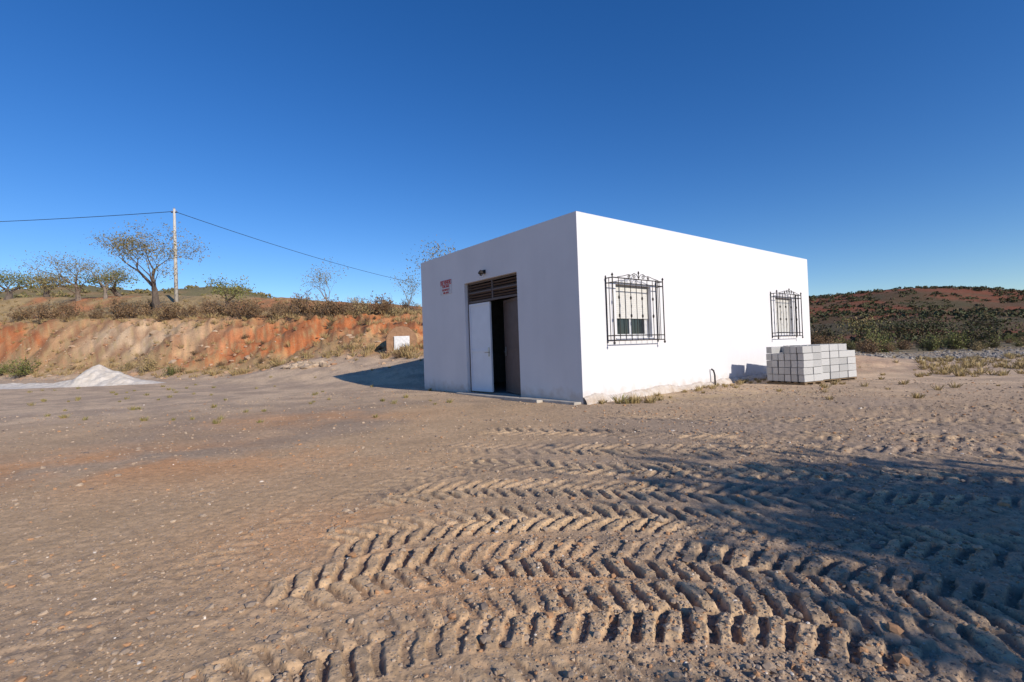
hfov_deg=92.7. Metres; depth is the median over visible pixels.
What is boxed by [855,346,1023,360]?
stream gravel
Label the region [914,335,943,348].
valley shrub
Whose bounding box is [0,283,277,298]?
distant scrub
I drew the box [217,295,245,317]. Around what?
dry shrub
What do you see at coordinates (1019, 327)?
olive tree
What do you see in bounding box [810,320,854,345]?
green shrub
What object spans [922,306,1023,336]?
bush
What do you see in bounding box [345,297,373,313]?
dry shrub
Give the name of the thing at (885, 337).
green shrub
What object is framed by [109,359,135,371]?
straw shrub
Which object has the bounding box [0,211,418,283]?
power line
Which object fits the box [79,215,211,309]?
almond tree
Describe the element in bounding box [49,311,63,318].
dry shrub
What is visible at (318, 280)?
almond tree
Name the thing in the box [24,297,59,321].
dry shrub
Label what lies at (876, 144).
sky
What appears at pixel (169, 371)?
straw shrub
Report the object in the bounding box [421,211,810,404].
white warehouse
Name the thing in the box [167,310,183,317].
dry shrub
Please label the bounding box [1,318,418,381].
bank rocks
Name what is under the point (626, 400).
green weeds
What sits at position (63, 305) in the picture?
dry shrub
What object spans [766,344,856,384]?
concrete block stack
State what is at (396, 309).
dry shrub
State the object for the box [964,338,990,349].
valley shrub
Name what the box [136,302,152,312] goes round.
dry shrub
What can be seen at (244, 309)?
dry shrub
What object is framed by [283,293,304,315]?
dry shrub
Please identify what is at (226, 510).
ground
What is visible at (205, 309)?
dry shrub
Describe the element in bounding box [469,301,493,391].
white door leaf
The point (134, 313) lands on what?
dry shrub
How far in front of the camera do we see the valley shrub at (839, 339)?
43.33 m
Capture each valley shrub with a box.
[810,329,834,343]
[810,335,832,343]
[832,333,850,344]
[856,334,888,353]
[880,342,896,351]
[894,339,919,349]
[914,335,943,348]
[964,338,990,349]
[970,341,992,350]
[989,340,1001,347]
[1000,332,1023,341]
[1012,339,1023,346]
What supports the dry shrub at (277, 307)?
on the ground at (226, 510)
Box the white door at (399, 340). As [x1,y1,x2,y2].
[394,336,409,349]
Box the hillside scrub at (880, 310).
[809,285,1023,342]
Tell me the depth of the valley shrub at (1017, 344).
37.63 m
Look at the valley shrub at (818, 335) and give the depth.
37.63 m
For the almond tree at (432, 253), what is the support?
on the ground at (226, 510)
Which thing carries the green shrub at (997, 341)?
on the ground at (226, 510)
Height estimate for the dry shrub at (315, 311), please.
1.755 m
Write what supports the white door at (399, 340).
in the well housing
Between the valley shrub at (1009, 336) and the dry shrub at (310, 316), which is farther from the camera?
the valley shrub at (1009, 336)
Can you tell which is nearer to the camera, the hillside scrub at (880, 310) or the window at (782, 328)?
the window at (782, 328)
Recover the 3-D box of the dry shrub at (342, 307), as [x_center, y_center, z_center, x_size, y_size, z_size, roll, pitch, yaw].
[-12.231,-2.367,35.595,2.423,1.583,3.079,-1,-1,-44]
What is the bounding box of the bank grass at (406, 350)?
[0,296,423,377]
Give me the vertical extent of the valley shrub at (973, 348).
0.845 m
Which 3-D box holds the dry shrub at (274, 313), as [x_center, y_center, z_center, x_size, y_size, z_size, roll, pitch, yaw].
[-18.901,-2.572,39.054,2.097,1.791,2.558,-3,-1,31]
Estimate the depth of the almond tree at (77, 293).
66.87 m
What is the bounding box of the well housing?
[386,326,416,352]
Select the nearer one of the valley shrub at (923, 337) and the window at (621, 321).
the window at (621, 321)
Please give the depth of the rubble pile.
24.65 m
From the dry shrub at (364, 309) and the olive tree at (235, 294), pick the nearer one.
the dry shrub at (364, 309)
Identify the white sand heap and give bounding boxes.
[0,365,166,388]
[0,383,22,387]
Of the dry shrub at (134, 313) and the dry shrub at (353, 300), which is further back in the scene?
the dry shrub at (134, 313)
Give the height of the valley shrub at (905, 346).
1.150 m
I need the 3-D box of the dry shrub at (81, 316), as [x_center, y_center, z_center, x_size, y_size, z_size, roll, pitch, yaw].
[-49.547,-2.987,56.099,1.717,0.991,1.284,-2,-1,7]
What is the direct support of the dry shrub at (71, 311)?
on the ground at (226, 510)
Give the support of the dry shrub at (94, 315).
on the ground at (226, 510)
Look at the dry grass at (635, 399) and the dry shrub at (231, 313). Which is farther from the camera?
the dry shrub at (231, 313)
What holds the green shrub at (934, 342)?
on the ground at (226, 510)
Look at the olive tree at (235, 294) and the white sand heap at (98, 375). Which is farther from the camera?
the olive tree at (235, 294)
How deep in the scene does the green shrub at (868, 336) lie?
35.78 m
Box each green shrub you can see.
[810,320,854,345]
[855,326,896,351]
[873,334,898,351]
[874,327,897,349]
[912,333,945,350]
[927,323,973,349]
[938,320,1010,347]
[975,325,1010,343]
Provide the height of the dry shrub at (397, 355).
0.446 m
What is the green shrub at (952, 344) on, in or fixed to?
on the ground at (226, 510)
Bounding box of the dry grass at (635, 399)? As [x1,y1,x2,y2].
[598,352,1023,403]
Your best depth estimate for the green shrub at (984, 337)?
37.76 m
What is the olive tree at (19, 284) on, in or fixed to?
on the ground at (226, 510)
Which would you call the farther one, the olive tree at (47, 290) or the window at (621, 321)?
the olive tree at (47, 290)
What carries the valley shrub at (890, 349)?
on the ground at (226, 510)
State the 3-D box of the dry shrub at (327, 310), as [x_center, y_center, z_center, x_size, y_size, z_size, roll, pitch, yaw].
[-13.117,-2.474,35.597,2.993,2.029,2.478,-2,-1,27]
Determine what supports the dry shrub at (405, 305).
on the ground at (226, 510)
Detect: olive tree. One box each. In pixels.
[0,268,51,299]
[11,269,82,296]
[65,262,143,296]
[196,273,256,306]
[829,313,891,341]
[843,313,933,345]
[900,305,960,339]
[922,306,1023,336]
[1013,317,1023,335]
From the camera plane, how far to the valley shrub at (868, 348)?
32.03 m
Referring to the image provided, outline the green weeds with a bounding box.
[27,359,630,423]
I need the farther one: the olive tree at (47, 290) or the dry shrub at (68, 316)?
the olive tree at (47, 290)
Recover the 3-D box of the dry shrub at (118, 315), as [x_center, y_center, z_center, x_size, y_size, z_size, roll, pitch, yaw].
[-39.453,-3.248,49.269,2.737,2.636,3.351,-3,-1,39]
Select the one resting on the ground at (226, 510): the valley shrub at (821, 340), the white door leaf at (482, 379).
the valley shrub at (821, 340)
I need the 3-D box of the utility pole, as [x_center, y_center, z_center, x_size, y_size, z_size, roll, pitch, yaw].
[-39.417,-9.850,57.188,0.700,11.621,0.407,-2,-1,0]
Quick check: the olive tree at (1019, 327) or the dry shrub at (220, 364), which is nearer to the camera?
the dry shrub at (220, 364)
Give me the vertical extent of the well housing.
1.892 m
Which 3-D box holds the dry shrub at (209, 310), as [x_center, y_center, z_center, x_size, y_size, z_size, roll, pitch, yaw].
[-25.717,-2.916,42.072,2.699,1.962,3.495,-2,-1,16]
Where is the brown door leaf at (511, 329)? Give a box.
[503,297,520,393]
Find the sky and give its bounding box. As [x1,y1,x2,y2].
[0,0,1023,305]
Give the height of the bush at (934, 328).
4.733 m
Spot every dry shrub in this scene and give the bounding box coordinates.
[0,303,36,321]
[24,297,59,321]
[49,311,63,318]
[52,299,84,318]
[53,301,68,310]
[55,313,74,321]
[74,312,88,318]
[81,306,110,318]
[100,296,133,319]
[109,297,152,318]
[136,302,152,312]
[146,299,182,319]
[153,315,165,321]
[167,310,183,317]
[172,303,205,318]
[193,299,213,316]
[196,297,230,317]
[216,360,224,366]
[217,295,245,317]
[227,293,269,318]
[245,301,266,316]
[262,299,287,319]
[265,302,286,314]
[282,286,318,316]
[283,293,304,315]
[302,312,312,319]
[309,297,326,315]
[318,294,355,317]
[329,298,359,316]
[344,295,361,306]
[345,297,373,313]
[352,291,392,314]
[355,301,374,314]
[371,300,396,314]
[390,305,403,315]
[390,352,403,358]
[398,299,416,310]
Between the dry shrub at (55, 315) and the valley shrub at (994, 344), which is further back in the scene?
the dry shrub at (55, 315)
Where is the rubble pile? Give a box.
[280,360,327,368]
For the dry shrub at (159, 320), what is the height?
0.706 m
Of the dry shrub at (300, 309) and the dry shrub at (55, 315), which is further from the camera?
the dry shrub at (55, 315)
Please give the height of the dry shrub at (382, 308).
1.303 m
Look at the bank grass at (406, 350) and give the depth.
33.51 m
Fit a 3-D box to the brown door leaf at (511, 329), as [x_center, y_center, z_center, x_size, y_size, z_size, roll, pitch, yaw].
[0.002,0.125,12.446,0.122,2.410,1.100,-2,-1,-21]
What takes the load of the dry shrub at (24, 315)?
on the ground at (226, 510)
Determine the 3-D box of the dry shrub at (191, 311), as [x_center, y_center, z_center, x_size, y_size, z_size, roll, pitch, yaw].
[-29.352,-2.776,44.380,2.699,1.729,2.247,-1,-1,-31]
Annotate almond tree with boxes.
[15,246,108,300]
[67,257,136,298]
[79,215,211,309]
[301,257,348,299]
[390,271,420,309]
[402,240,458,274]
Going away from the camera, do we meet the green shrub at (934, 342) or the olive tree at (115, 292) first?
the green shrub at (934, 342)
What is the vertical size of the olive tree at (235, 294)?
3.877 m
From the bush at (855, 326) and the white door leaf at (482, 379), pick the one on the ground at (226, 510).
the bush at (855, 326)
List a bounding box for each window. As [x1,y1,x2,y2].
[615,285,653,339]
[775,298,794,335]
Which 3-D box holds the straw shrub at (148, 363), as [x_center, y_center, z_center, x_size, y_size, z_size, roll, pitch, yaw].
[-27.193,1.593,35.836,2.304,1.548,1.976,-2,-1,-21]
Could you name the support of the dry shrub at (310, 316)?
on the ground at (226, 510)
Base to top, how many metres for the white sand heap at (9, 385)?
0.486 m
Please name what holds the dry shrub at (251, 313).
on the ground at (226, 510)
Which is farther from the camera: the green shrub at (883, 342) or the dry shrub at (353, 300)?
the dry shrub at (353, 300)
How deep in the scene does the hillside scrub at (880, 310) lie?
152.76 m
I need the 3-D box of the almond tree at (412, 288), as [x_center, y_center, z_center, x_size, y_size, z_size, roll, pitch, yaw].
[-7.562,-3.582,35.352,2.132,3.821,2.630,-3,-1,37]
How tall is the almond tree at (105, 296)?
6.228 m
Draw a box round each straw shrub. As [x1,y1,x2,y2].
[0,353,42,377]
[0,362,11,374]
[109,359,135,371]
[118,353,158,371]
[162,364,181,376]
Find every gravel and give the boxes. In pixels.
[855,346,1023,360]
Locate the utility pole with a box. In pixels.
[171,208,178,301]
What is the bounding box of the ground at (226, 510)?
[0,286,1023,681]
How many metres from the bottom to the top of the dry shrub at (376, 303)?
1.921 m
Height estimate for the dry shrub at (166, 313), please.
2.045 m
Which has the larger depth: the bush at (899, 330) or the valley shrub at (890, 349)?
the bush at (899, 330)

